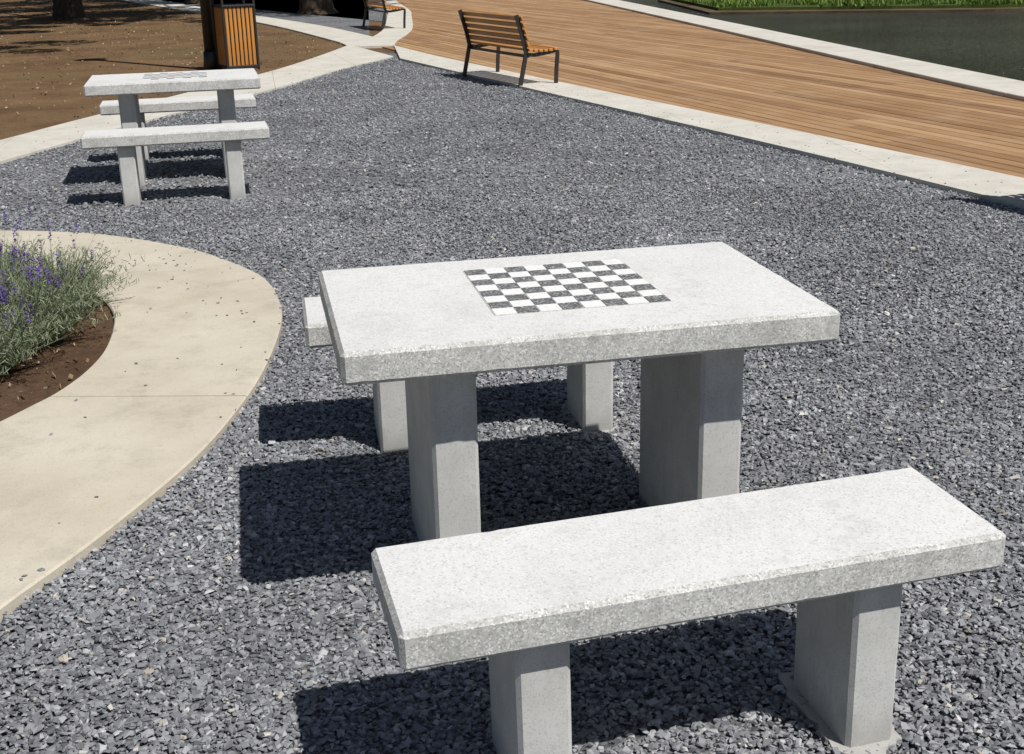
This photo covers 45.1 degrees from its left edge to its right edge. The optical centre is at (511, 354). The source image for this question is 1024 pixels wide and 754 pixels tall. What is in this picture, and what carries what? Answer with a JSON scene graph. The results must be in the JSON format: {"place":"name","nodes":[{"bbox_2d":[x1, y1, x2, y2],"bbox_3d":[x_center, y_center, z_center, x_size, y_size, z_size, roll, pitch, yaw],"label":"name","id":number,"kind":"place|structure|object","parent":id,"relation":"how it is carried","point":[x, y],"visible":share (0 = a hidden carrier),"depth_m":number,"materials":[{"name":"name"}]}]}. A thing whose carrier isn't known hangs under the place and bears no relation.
{"place":"outdoors","nodes":[
{"label":"outdoors","id":0,"kind":"place"},
{"bbox_2d":[0,0,395,139],"bbox_3d":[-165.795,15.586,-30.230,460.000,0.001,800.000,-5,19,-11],"label":"ground","id":1,"kind":"structure","parent":0,"point":[47,113],"depth_m":21.57,"materials":[{"name":"soil"}]},
{"bbox_2d":[49,0,89,20],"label":"shade tree","id":2,"kind":"object","parent":1,"relation":"on","point":[68,9],"visible":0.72,"depth_m":32.75,"materials":[{"name":"brown plant"}]},
{"bbox_2d":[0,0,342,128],"bbox_3d":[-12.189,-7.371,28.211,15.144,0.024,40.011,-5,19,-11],"label":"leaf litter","id":3,"kind":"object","parent":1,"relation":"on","point":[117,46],"visible":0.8,"depth_m":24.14,"materials":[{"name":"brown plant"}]},
{"bbox_2d":[183,0,199,3],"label":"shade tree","id":4,"kind":"object","parent":1,"relation":"on","point":[191,2],"visible":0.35,"depth_m":40.82,"materials":[{"name":"brown plant"}]},
{"bbox_2d":[0,45,392,163],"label":"concrete footpath","id":5,"kind":"structure","parent":1,"relation":"on","point":[60,135],"depth_m":14.46,"materials":[{"name":"beige concrete"}]},
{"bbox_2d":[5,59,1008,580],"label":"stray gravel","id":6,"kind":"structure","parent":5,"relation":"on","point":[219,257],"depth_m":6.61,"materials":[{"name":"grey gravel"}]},
{"bbox_2d":[200,0,217,69],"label":"street lamp","id":7,"kind":"object","parent":1,"relation":"on","point":[209,59],"visible":1,"depth_m":17.78,"materials":[{"name":"black metal"}]},
{"bbox_2d":[211,0,259,68],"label":"litter bin","id":8,"kind":"object","parent":1,"relation":"on","point":[235,35],"visible":0.98,"depth_m":17.54,"materials":[{"name":"orange wood"}]},
{"bbox_2d":[120,0,371,46],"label":"concrete footpath","id":9,"kind":"structure","parent":1,"relation":"on","point":[343,37],"depth_m":26.93,"materials":[{"name":"beige concrete"}]},
{"bbox_2d":[160,0,387,35],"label":"gravel area","id":10,"kind":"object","parent":1,"relation":"on","point":[349,16],"visible":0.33,"depth_m":32.96,"materials":[{"name":"grey gravel"}]},
{"bbox_2d":[362,0,405,29],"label":"park bench","id":11,"kind":"object","parent":10,"relation":"on","point":[373,6],"visible":0.97,"depth_m":25.73,"materials":[{"name":"brown wood"}]},
{"bbox_2d":[296,0,338,14],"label":"shade tree","id":12,"kind":"object","parent":1,"relation":"on","point":[313,7],"visible":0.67,"depth_m":32.60,"materials":[{"name":"brown plant"}]},
{"bbox_2d":[359,0,412,47],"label":"boardwalk kerb","id":13,"kind":"structure","parent":1,"relation":"on","point":[392,32],"depth_m":25.02,"materials":[{"name":"concrete"}]},
{"bbox_2d":[0,52,1023,753],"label":"gravel area","id":14,"kind":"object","parent":1,"relation":"on","point":[598,700],"visible":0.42,"depth_m":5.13,"materials":[{"name":"grey gravel"}]},
{"bbox_2d":[0,297,113,420],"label":"planting bed","id":15,"kind":"object","parent":14,"relation":"on","point":[29,380],"visible":0.32,"depth_m":5.09,"materials":[{"name":"soil"}]},
{"bbox_2d":[0,240,52,326],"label":"lavender plant","id":16,"kind":"object","parent":15,"relation":"on","point":[3,275],"visible":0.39,"depth_m":5.29,"materials":[{"name":"green plant"}]},
{"bbox_2d":[0,206,72,289],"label":"lavender plant","id":17,"kind":"object","parent":15,"relation":"on","point":[5,253],"visible":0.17,"depth_m":6.02,"materials":[{"name":"green plant"}]},
{"bbox_2d":[0,264,78,375],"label":"lavender plant","id":18,"kind":"object","parent":15,"relation":"on","point":[10,348],"visible":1,"depth_m":4.94,"materials":[{"name":"green plant"}]},
{"bbox_2d":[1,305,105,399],"bbox_3d":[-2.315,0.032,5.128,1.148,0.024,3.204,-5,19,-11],"label":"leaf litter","id":19,"kind":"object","parent":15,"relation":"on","point":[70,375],"visible":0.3,"depth_m":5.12,"materials":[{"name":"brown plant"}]},
{"bbox_2d":[0,245,122,348],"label":"lavender plant","id":20,"kind":"object","parent":15,"relation":"on","point":[59,307],"visible":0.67,"depth_m":5.31,"materials":[{"name":"green plant"}]},
{"bbox_2d":[0,222,144,313],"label":"lavender plant","id":21,"kind":"object","parent":15,"relation":"on","point":[90,274],"visible":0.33,"depth_m":5.78,"materials":[{"name":"green plant"}]},
{"bbox_2d":[0,230,282,619],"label":"curved footpath","id":22,"kind":"structure","parent":14,"relation":"on","point":[131,445],"depth_m":4.56,"materials":[{"name":"beige concrete"}]},
{"bbox_2d":[83,68,260,185],"bbox_3d":[-2.500,-1.659,9.275,1.223,0.852,0.786,-6,19,-13],"label":"concrete chess table","id":23,"kind":"object","parent":14,"relation":"on","point":[127,89],"visible":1,"depth_m":8.91,"materials":[{"name":"concrete"}]},
{"bbox_2d":[80,121,269,206],"bbox_3d":[-2.274,-1.254,8.468,1.224,0.582,0.346,-6,19,-13],"label":"concrete bench","id":24,"kind":"object","parent":14,"relation":"on","point":[127,141],"visible":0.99,"depth_m":8.30,"materials":[{"name":"grey concrete"}]},
{"bbox_2d":[99,94,255,162],"bbox_3d":[-2.719,-1.807,10.166,1.224,0.582,0.346,-6,19,-13],"label":"concrete bench","id":25,"kind":"object","parent":14,"relation":"on","point":[171,104],"visible":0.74,"depth_m":9.96,"materials":[{"name":"grey concrete"}]},
{"bbox_2d":[302,297,618,453],"bbox_3d":[-0.086,0.082,4.286,1.224,0.582,0.367,-5,19,-10],"label":"concrete bench","id":26,"kind":"object","parent":14,"relation":"on","point":[589,403],"visible":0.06,"depth_m":4.21,"materials":[{"name":"grey concrete"}]},
{"bbox_2d":[458,9,559,87],"bbox_3d":[-0.061,-3.835,15.364,0.581,0.853,1.800,-10,20,-23],"label":"park bench","id":27,"kind":"object","parent":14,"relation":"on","point":[524,46],"visible":1,"depth_m":15.10,"materials":[{"name":"brown wood"}]},
{"bbox_2d":[318,242,839,541],"bbox_3d":[0.137,0.229,3.396,1.223,0.852,0.786,-5,19,-11],"label":"concrete chess table","id":28,"kind":"object","parent":14,"relation":"on","point":[687,324],"visible":0.99,"depth_m":3.13,"materials":[{"name":"concrete"}]},
{"bbox_2d":[371,467,1005,753],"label":"concrete bench","id":29,"kind":"object","parent":14,"relation":"on","point":[840,562],"visible":1,"depth_m":2.42,"materials":[{"name":"grey concrete"}]},
{"bbox_2d":[382,0,1023,177],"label":"boardwalk","id":30,"kind":"structure","parent":1,"relation":"on","point":[628,53],"depth_m":15.07,"materials":[{"name":"brown wood"}]},
{"bbox_2d":[394,45,1023,208],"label":"boardwalk kerb","id":31,"kind":"structure","parent":1,"relation":"on","point":[958,178],"depth_m":10.31,"materials":[{"name":"concrete"}]},
{"bbox_2d":[584,0,1023,100],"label":"waterside kerb","id":32,"kind":"structure","parent":1,"relation":"on","point":[989,84],"depth_m":17.26,"materials":[{"name":"concrete"}]},
{"bbox_2d":[621,0,1023,80],"bbox_3d":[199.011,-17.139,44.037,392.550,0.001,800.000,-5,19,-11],"label":"water","id":33,"kind":"structure","parent":0,"point":[990,43],"depth_m":26.72,"materials":[{"name":"green liquid"}]},
{"bbox_2d":[658,0,1023,14],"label":"shore","id":34,"kind":"structure","parent":0,"point":[698,9],"depth_m":34.18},
{"bbox_2d":[671,0,1023,10],"bbox_3d":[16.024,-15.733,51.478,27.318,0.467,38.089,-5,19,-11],"label":"bank grass","id":35,"kind":"structure","parent":0,"point":[737,3],"depth_m":35.23,"materials":[{"name":"green plant"}]}
]}

